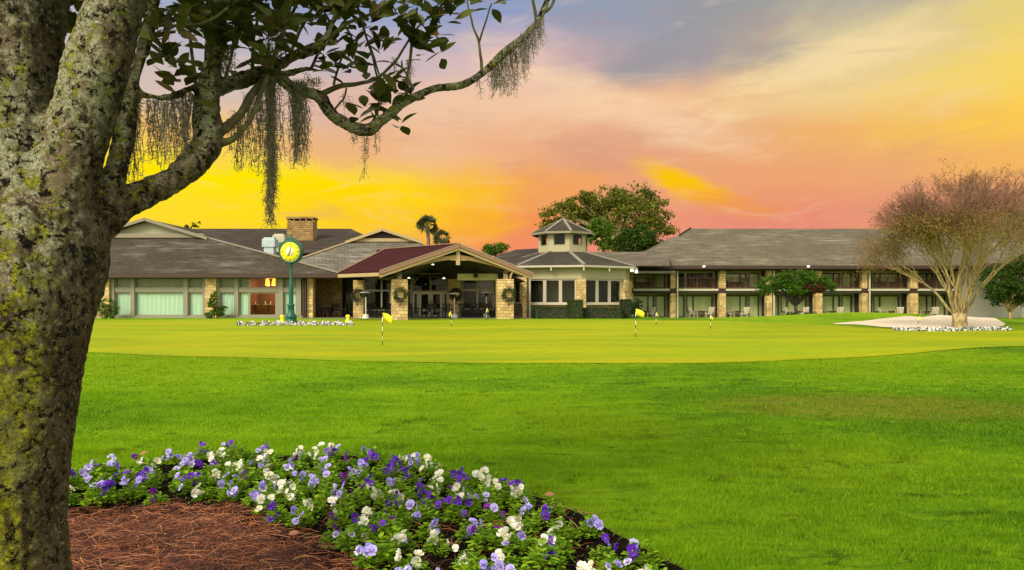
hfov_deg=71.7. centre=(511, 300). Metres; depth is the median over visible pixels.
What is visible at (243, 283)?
window
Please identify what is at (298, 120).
spanish moss
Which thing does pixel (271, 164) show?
spanish moss
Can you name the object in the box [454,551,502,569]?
pansy plant
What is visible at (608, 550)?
pansy plant
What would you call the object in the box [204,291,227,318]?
leafy shrub
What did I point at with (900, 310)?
patio armchair
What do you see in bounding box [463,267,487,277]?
ceiling fan
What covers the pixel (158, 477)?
pansy plant
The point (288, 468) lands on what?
pansy plant
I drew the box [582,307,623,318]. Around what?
clipped hedge
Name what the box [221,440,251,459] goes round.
pansy plant
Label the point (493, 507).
pansy plant
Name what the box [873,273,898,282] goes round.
window
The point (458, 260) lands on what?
entrance portico
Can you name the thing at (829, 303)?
window
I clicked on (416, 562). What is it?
pansy plant
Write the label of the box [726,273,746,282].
window
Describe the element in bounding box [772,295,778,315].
patio door
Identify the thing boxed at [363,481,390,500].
pansy plant
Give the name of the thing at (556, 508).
pansy plant
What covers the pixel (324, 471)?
pansy plant
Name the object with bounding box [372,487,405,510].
pansy plant
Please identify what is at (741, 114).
sky
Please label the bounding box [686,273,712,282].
window
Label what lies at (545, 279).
window
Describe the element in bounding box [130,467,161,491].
pansy plant
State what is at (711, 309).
patio armchair
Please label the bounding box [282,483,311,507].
pansy plant
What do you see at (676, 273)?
balcony door
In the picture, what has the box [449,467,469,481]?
pansy plant
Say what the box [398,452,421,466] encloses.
pansy plant
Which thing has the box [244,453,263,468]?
pansy plant
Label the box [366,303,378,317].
terrace chair
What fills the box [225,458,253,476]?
pansy plant
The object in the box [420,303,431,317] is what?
terrace chair
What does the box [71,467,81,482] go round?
pansy plant
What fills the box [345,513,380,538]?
pansy plant
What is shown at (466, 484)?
pansy plant
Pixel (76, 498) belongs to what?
pansy plant
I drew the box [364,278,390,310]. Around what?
window
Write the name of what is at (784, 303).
window
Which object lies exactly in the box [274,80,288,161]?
spanish moss
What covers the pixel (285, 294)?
window
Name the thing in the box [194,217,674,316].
clubhouse
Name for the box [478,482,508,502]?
pansy plant
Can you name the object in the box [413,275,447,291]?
clerestory window
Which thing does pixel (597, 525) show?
pansy plant
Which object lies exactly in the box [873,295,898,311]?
window
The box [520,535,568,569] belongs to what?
pansy plant
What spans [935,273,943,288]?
balcony door
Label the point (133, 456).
pansy plant
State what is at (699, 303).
window
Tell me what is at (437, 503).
pansy plant
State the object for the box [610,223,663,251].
evergreen tree
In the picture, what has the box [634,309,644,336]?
putting flag
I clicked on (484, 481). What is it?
pansy plant
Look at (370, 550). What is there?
pansy plant
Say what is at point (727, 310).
patio armchair
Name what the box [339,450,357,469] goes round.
pansy plant
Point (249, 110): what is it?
spanish moss
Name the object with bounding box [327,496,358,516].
pansy plant
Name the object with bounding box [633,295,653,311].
window
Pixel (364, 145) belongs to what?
spanish moss
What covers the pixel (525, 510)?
pansy plant
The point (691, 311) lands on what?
patio armchair
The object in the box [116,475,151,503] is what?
pansy plant
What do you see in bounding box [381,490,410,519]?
pansy plant
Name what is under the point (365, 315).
patio heater
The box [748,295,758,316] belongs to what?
patio door
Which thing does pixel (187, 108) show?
spanish moss
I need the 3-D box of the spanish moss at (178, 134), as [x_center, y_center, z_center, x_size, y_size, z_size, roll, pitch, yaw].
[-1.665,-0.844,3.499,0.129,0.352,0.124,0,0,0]
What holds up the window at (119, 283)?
in the banquet hall
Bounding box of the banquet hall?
[95,218,369,317]
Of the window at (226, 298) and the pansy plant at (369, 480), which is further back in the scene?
the window at (226, 298)
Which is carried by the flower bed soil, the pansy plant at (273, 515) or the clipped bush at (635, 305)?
the pansy plant at (273, 515)
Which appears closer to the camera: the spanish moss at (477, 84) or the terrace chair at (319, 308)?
the spanish moss at (477, 84)
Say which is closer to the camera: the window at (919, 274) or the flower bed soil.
the flower bed soil
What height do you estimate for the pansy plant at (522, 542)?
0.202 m
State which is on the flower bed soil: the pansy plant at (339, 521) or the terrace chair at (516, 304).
the pansy plant at (339, 521)
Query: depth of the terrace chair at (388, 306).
50.61 m
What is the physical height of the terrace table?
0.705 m
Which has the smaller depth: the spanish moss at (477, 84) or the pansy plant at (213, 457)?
the spanish moss at (477, 84)
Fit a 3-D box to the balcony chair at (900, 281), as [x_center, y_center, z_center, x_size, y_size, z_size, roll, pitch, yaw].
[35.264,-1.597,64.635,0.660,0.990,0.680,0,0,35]
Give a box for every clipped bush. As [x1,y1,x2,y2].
[566,299,583,318]
[619,299,632,317]
[631,298,642,317]
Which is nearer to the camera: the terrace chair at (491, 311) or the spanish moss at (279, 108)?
the spanish moss at (279, 108)
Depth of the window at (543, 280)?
51.35 m
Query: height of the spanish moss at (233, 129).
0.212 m
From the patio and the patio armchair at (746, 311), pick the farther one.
the patio armchair at (746, 311)
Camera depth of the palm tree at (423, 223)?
77.82 m
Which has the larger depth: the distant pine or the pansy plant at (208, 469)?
the distant pine
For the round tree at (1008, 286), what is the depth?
45.59 m
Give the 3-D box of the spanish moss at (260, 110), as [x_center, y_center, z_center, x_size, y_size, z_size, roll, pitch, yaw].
[-1.448,-0.975,4.097,0.128,0.536,0.120,0,0,0]
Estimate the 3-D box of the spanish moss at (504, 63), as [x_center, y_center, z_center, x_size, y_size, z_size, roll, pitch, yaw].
[0.027,-1.681,4.903,0.452,0.583,0.247,0,0,0]
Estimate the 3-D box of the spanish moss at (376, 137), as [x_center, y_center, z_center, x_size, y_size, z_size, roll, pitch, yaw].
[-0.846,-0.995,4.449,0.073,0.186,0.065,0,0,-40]
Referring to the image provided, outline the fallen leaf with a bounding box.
[288,530,298,534]
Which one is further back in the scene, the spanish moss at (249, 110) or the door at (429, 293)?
the door at (429, 293)
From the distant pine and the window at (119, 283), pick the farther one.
the distant pine
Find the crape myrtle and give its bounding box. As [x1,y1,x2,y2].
[846,157,1023,327]
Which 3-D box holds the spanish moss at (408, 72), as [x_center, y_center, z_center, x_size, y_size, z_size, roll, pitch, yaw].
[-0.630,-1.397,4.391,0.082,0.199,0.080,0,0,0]
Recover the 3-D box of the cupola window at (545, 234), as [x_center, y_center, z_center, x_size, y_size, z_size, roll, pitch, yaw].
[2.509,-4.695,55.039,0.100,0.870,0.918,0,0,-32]
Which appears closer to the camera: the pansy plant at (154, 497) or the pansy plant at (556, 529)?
the pansy plant at (556, 529)
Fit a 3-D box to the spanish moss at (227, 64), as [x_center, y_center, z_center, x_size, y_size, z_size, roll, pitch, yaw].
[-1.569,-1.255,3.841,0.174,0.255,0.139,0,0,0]
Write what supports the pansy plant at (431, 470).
on the flower bed soil
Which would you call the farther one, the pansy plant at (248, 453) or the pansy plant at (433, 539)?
the pansy plant at (248, 453)
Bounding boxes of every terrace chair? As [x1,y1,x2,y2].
[315,303,322,316]
[325,303,336,316]
[333,303,346,316]
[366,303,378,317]
[379,303,390,316]
[408,304,418,317]
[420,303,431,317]
[431,304,443,317]
[442,303,452,316]
[458,303,470,317]
[470,303,479,316]
[476,304,489,317]
[488,303,495,317]
[514,303,522,316]
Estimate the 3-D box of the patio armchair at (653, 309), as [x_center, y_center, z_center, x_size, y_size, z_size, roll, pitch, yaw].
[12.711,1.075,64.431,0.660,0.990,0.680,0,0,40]
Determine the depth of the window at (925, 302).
65.47 m
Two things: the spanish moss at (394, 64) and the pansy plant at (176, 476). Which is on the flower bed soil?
the pansy plant at (176, 476)
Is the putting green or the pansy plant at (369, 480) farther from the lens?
the putting green
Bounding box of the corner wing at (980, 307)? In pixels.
[962,209,1023,317]
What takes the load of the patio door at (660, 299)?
in the hotel wing at (753, 256)
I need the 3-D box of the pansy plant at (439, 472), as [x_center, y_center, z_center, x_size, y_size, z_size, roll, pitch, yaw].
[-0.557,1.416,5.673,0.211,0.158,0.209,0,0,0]
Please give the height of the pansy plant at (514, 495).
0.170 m
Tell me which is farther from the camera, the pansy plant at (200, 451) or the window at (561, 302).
the window at (561, 302)
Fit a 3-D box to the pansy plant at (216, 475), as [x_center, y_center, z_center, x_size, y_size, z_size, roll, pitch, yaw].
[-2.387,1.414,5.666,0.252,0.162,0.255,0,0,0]
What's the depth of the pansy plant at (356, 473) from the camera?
5.72 m
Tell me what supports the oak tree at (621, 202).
on the lawn ground at (1015, 324)
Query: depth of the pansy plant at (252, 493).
5.12 m
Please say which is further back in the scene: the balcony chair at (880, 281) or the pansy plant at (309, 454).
the balcony chair at (880, 281)
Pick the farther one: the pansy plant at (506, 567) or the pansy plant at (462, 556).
the pansy plant at (462, 556)
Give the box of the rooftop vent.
[262,234,287,254]
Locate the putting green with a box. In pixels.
[88,320,1023,362]
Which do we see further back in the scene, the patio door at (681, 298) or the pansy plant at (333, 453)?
the patio door at (681, 298)
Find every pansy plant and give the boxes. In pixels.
[68,485,81,505]
[69,468,83,488]
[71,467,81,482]
[77,468,115,490]
[77,480,119,506]
[82,459,114,478]
[88,478,119,501]
[95,453,125,475]
[111,462,139,484]
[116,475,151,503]
[130,457,161,475]
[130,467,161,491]
[131,454,155,468]
[141,487,171,506]
[144,466,166,483]
[159,448,182,464]
[167,455,195,477]
[168,470,206,495]
[171,465,201,488]
[180,452,197,467]
[191,482,217,502]
[192,441,216,459]
[194,459,223,478]
[200,468,227,487]
[207,451,235,471]
[213,472,250,493]
[216,447,238,461]
[216,483,242,502]
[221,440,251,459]
[221,459,252,480]
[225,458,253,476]
[237,467,268,488]
[240,481,277,508]
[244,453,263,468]
[251,441,269,457]
[252,491,286,515]
[254,480,280,496]
[256,453,286,476]
[261,502,290,524]
[262,468,288,488]
[263,449,278,461]
[276,478,306,501]
[282,458,314,479]
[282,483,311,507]
[283,454,302,469]
[285,504,317,529]
[289,445,307,457]
[292,470,325,489]
[298,446,318,464]
[299,494,328,519]
[304,473,330,496]
[309,460,343,479]
[312,444,342,466]
[312,482,349,505]
[317,442,339,459]
[317,456,340,474]
[319,524,345,547]
[322,471,348,490]
[326,510,352,528]
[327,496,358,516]
[331,516,379,557]
[338,484,371,509]
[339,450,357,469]
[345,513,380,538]
[347,459,369,476]
[347,462,380,487]
[352,531,400,569]
[356,446,370,459]
[359,474,379,490]
[361,506,385,527]
[362,512,409,543]
[363,445,390,468]
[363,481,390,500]
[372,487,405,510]
[374,454,403,476]
[375,463,398,483]
[379,527,418,560]
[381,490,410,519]
[382,504,413,529]
[386,477,408,492]
[394,548,430,569]
[394,565,411,569]
[396,464,422,486]
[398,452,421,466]
[403,477,430,504]
[405,452,429,472]
[406,499,439,526]
[412,518,443,542]
[416,454,450,480]
[416,490,449,518]
[422,529,452,557]
[423,476,444,496]
[431,469,453,489]
[438,495,472,522]
[445,475,476,499]
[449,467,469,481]
[450,482,476,508]
[451,544,487,569]
[453,517,483,542]
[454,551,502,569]
[465,523,503,552]
[467,484,505,517]
[469,466,490,488]
[475,503,507,526]
[476,471,507,495]
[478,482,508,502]
[490,549,520,569]
[495,559,532,569]
[496,526,544,560]
[497,477,532,501]
[505,483,536,508]
[505,496,534,521]
[506,515,539,536]
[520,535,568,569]
[526,504,554,529]
[538,498,565,516]
[538,533,576,559]
[544,516,580,545]
[576,560,595,569]
[577,515,604,539]
[588,533,619,564]
[595,554,631,569]
[620,538,664,569]
[638,563,666,569]
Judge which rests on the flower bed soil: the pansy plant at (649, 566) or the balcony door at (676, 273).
the pansy plant at (649, 566)
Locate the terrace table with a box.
[317,307,331,316]
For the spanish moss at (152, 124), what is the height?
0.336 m
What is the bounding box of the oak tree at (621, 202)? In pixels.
[534,180,679,249]
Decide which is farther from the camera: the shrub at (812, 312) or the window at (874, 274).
the window at (874, 274)
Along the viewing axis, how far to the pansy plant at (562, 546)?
4.10 m
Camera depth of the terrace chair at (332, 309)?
52.12 m
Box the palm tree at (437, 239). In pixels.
[433,229,450,243]
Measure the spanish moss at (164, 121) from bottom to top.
0.372 m
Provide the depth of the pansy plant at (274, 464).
6.03 m
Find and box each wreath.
[350,288,363,305]
[392,286,408,305]
[449,288,462,304]
[501,286,516,305]
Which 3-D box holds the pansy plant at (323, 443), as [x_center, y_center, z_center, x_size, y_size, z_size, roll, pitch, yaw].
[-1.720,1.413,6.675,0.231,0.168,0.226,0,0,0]
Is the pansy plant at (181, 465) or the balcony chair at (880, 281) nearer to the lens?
the pansy plant at (181, 465)
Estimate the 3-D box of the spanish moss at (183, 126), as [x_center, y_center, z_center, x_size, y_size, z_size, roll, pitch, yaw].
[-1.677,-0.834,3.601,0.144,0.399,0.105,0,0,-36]
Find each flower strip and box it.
[235,320,353,325]
[892,326,971,330]
[961,326,1011,330]
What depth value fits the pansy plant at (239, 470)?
5.83 m
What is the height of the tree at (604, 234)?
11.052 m
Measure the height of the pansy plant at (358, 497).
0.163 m
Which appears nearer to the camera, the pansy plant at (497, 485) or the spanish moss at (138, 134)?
the spanish moss at (138, 134)
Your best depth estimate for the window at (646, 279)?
65.47 m
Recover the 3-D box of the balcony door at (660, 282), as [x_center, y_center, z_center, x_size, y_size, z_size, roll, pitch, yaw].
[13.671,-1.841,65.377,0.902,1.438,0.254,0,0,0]
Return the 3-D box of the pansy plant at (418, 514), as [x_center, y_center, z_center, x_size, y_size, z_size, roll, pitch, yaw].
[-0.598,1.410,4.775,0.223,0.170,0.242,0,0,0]
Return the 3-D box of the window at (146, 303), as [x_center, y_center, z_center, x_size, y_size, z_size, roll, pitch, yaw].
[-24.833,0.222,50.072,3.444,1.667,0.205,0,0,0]
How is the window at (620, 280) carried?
in the rotunda
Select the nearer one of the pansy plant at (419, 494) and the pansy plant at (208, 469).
the pansy plant at (419, 494)
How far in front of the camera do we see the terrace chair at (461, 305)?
50.23 m
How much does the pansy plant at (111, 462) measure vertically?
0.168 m
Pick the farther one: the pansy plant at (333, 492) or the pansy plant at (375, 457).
the pansy plant at (375, 457)
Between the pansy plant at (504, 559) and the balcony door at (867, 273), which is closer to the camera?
the pansy plant at (504, 559)
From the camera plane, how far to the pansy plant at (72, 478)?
5.60 m
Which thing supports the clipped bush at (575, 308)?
on the lawn ground at (1015, 324)
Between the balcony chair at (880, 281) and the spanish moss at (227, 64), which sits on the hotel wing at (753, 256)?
the balcony chair at (880, 281)
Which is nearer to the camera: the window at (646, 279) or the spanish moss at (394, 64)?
the spanish moss at (394, 64)
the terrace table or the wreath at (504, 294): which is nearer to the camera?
the wreath at (504, 294)
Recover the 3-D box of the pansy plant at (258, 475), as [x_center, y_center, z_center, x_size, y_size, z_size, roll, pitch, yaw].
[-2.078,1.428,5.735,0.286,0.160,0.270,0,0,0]
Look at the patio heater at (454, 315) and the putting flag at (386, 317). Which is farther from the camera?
the patio heater at (454, 315)
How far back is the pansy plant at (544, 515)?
4.69 m
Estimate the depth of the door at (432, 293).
53.44 m
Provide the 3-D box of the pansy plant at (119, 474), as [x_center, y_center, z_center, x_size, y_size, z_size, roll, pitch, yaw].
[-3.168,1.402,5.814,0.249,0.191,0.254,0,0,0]
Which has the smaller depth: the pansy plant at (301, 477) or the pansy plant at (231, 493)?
the pansy plant at (231, 493)
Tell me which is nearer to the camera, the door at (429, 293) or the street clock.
the street clock
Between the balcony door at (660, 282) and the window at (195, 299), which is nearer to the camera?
the window at (195, 299)
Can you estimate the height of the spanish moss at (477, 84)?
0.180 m
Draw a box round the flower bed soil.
[67,455,683,569]
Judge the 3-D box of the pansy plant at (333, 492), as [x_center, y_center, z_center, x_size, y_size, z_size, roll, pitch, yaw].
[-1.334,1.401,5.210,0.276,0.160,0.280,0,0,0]
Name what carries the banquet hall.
on the lawn ground at (1015, 324)
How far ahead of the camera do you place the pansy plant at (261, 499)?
4.93 m
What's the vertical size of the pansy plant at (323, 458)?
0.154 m
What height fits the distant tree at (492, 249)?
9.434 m
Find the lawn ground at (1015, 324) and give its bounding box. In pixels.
[71,312,1023,569]
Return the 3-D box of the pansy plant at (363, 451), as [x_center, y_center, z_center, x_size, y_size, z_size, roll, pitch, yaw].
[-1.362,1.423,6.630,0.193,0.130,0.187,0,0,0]
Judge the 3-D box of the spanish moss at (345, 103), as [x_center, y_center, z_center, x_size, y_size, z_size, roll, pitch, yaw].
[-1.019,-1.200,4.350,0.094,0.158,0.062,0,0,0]
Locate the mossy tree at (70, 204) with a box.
[0,0,554,569]
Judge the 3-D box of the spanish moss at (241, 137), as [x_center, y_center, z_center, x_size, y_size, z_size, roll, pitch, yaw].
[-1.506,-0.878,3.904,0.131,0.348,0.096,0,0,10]
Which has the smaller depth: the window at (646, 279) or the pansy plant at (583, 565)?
the pansy plant at (583, 565)
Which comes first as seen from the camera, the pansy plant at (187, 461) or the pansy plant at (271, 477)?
the pansy plant at (271, 477)
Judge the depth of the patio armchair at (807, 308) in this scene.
64.67 m
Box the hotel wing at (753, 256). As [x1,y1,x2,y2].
[618,227,989,317]
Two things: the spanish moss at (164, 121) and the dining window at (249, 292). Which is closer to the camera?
the spanish moss at (164, 121)
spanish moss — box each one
[127,99,148,183]
[136,99,162,164]
[150,99,176,172]
[165,97,187,162]
[169,100,193,156]
[176,91,198,152]
[221,44,240,88]
[224,119,239,153]
[228,110,250,172]
[237,92,264,172]
[252,88,272,176]
[254,30,289,74]
[258,75,285,233]
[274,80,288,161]
[284,77,315,171]
[302,72,324,90]
[338,94,353,117]
[348,132,359,143]
[359,136,370,181]
[370,131,382,153]
[390,56,400,76]
[406,60,415,87]
[475,80,484,100]
[483,14,547,98]
[489,67,499,98]
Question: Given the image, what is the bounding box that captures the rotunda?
[513,218,637,316]
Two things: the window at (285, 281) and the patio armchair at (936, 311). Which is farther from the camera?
the patio armchair at (936, 311)
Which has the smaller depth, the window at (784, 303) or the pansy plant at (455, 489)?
the pansy plant at (455, 489)
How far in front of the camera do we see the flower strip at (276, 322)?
36.85 m
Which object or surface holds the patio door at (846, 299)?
in the hotel wing at (753, 256)
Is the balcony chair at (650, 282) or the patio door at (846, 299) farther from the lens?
the patio door at (846, 299)
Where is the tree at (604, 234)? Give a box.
[586,216,614,251]
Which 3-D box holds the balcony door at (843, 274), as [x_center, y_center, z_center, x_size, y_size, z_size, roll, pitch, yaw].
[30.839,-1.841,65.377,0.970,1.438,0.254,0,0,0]
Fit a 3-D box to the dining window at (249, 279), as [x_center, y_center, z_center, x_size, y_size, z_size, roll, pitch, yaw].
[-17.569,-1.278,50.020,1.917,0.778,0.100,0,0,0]
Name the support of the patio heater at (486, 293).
on the patio
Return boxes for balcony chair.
[646,278,654,288]
[689,278,695,288]
[877,278,886,288]
[895,278,902,288]
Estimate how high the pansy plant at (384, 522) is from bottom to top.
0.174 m
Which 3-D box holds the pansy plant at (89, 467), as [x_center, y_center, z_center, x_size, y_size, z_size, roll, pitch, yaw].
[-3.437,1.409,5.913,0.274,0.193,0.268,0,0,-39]
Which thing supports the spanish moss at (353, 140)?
hanging from the mossy tree at (70, 204)
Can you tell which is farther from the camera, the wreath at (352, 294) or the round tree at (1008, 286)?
the wreath at (352, 294)
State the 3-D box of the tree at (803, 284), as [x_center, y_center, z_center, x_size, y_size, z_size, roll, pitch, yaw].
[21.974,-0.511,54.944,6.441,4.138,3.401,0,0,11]
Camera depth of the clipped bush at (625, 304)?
49.15 m
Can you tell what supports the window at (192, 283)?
in the banquet hall
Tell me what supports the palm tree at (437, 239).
on the lawn ground at (1015, 324)
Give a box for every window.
[115,279,129,287]
[115,292,129,315]
[135,279,182,287]
[135,292,182,315]
[188,279,202,287]
[188,292,202,315]
[220,279,233,287]
[220,292,233,315]
[239,279,248,287]
[239,292,248,315]
[249,279,275,287]
[249,292,275,315]
[283,279,295,287]
[283,292,295,315]
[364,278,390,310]
[408,278,411,310]
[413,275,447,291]
[462,280,494,309]
[514,282,519,302]
[530,279,544,303]
[540,234,546,245]
[545,279,559,303]
[560,279,575,303]
[586,279,596,303]
[597,279,609,303]
[610,279,621,303]
[633,275,653,282]
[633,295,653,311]
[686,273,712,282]
[686,295,712,311]
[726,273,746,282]
[726,295,746,311]
[781,295,805,311]
[822,273,839,282]
[822,295,839,311]
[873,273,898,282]
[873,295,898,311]
[918,273,932,281]
[918,295,932,311]
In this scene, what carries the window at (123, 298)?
in the banquet hall
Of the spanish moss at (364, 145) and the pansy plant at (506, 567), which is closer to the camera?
the pansy plant at (506, 567)
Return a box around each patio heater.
[360,291,371,317]
[449,292,459,317]
[481,291,491,316]
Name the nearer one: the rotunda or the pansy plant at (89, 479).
the pansy plant at (89, 479)
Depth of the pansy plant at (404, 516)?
4.62 m
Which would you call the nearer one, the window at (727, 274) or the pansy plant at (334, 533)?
the pansy plant at (334, 533)
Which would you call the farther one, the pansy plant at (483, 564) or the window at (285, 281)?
the window at (285, 281)
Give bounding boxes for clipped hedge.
[531,306,568,318]
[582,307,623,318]
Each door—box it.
[345,293,350,315]
[419,292,430,315]
[431,292,441,315]
[656,275,664,288]
[656,295,664,317]
[675,273,684,288]
[676,295,684,317]
[748,273,758,288]
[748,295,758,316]
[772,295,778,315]
[842,273,851,288]
[842,295,851,311]
[866,273,871,288]
[868,295,871,311]
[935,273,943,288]
[935,295,944,314]
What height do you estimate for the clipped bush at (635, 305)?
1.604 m
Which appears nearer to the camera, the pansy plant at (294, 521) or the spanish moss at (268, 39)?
the spanish moss at (268, 39)
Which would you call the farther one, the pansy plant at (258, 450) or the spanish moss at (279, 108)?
the pansy plant at (258, 450)
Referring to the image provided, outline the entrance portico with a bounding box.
[338,242,533,319]
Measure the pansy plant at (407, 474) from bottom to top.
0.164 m
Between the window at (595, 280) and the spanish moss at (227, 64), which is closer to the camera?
the spanish moss at (227, 64)
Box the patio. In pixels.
[300,315,532,318]
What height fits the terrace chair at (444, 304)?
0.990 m
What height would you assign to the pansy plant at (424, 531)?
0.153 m
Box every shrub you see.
[98,298,119,318]
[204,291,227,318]
[783,311,819,314]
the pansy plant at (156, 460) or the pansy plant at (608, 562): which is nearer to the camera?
the pansy plant at (608, 562)
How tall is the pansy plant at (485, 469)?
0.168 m
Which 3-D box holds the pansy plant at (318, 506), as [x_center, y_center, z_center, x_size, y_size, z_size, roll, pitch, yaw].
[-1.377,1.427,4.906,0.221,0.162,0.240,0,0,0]
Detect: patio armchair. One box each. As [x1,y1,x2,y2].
[647,307,656,316]
[688,307,697,317]
[706,307,714,317]
[726,307,734,316]
[741,307,749,316]
[801,307,809,313]
[835,307,843,312]
[897,307,903,312]
[931,307,938,314]
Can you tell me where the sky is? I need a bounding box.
[65,0,1023,256]
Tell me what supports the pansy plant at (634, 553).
on the flower bed soil
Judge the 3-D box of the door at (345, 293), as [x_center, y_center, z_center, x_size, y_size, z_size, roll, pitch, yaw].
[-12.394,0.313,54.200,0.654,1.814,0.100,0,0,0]
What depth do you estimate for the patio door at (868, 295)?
65.29 m
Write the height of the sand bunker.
0.627 m
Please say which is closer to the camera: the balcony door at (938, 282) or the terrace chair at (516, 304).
the terrace chair at (516, 304)
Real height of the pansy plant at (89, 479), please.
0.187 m
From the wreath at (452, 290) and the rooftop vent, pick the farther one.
the rooftop vent
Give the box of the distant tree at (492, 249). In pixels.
[481,242,510,255]
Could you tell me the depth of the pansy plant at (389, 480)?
5.49 m
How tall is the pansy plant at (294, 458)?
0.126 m
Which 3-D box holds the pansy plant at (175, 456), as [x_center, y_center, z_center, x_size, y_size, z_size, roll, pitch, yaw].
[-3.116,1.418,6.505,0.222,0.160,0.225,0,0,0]
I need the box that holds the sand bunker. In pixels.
[833,315,1005,327]
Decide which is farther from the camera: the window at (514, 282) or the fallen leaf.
the window at (514, 282)
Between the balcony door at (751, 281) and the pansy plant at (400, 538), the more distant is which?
the balcony door at (751, 281)
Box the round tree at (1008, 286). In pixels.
[977,252,1023,318]
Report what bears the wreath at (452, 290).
attached to the clubhouse
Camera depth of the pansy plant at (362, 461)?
6.05 m
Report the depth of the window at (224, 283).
50.14 m
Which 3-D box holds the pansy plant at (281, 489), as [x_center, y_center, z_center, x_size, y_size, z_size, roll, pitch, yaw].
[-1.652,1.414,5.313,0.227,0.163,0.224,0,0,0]
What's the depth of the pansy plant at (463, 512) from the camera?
4.82 m
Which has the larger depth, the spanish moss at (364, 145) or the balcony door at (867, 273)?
the balcony door at (867, 273)
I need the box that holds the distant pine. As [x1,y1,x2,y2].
[184,221,200,228]
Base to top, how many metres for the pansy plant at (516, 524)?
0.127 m
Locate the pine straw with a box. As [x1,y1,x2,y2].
[67,495,609,569]
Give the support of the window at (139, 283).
in the banquet hall
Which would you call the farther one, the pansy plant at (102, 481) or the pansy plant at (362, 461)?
the pansy plant at (362, 461)
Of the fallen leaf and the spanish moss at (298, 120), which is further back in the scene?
the fallen leaf
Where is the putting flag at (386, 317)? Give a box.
[382,313,392,344]
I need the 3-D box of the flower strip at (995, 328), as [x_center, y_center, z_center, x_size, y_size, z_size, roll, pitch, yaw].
[21.619,1.259,32.328,1.983,0.236,0.738,0,0,15]
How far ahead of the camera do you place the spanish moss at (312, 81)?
4.29 m
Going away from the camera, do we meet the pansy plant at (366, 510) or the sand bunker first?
the pansy plant at (366, 510)
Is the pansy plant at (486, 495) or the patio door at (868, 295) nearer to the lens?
the pansy plant at (486, 495)
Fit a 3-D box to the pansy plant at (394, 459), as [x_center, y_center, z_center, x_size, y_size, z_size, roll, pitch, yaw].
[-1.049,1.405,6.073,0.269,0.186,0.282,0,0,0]
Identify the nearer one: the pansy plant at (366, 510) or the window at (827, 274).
the pansy plant at (366, 510)
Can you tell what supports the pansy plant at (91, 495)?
on the flower bed soil
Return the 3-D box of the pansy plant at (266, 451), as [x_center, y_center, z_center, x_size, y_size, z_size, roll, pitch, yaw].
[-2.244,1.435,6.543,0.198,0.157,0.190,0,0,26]
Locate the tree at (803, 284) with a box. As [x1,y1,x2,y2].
[753,268,837,313]
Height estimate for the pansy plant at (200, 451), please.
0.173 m
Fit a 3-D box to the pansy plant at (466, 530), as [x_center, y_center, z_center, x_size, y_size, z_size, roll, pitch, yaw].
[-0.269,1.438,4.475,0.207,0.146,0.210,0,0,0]
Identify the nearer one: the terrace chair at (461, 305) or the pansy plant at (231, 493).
the pansy plant at (231, 493)
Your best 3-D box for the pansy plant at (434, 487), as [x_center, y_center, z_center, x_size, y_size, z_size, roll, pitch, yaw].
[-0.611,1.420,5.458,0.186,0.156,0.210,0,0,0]
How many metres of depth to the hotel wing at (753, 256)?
65.30 m
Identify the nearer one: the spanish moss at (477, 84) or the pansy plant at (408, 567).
the pansy plant at (408, 567)
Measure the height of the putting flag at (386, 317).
1.092 m
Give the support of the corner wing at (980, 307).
on the lawn ground at (1015, 324)
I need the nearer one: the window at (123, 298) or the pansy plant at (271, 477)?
the pansy plant at (271, 477)
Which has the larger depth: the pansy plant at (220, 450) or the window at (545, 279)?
the window at (545, 279)
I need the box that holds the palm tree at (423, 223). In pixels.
[415,215,439,244]
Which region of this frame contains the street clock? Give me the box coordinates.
[278,234,303,321]
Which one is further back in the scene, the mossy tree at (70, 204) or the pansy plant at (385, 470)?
the pansy plant at (385, 470)
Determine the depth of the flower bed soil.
4.82 m
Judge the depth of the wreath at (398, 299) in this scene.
44.78 m
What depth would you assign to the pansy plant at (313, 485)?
5.45 m
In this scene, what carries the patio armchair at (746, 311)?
on the wing patio
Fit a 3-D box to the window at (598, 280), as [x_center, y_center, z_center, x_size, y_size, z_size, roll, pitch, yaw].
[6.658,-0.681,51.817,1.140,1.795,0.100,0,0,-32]
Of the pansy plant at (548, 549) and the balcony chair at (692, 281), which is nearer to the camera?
the pansy plant at (548, 549)
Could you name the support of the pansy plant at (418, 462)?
on the flower bed soil
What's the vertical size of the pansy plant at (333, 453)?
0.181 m
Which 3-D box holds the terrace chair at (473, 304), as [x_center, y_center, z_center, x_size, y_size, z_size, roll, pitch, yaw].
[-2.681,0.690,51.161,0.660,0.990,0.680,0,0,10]
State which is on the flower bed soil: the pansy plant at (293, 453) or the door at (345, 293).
the pansy plant at (293, 453)
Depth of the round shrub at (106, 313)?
48.63 m
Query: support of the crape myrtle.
on the lawn ground at (1015, 324)
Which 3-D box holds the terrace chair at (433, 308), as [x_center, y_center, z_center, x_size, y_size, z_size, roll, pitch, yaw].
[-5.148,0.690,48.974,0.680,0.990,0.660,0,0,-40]
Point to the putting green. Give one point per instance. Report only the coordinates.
(563, 341)

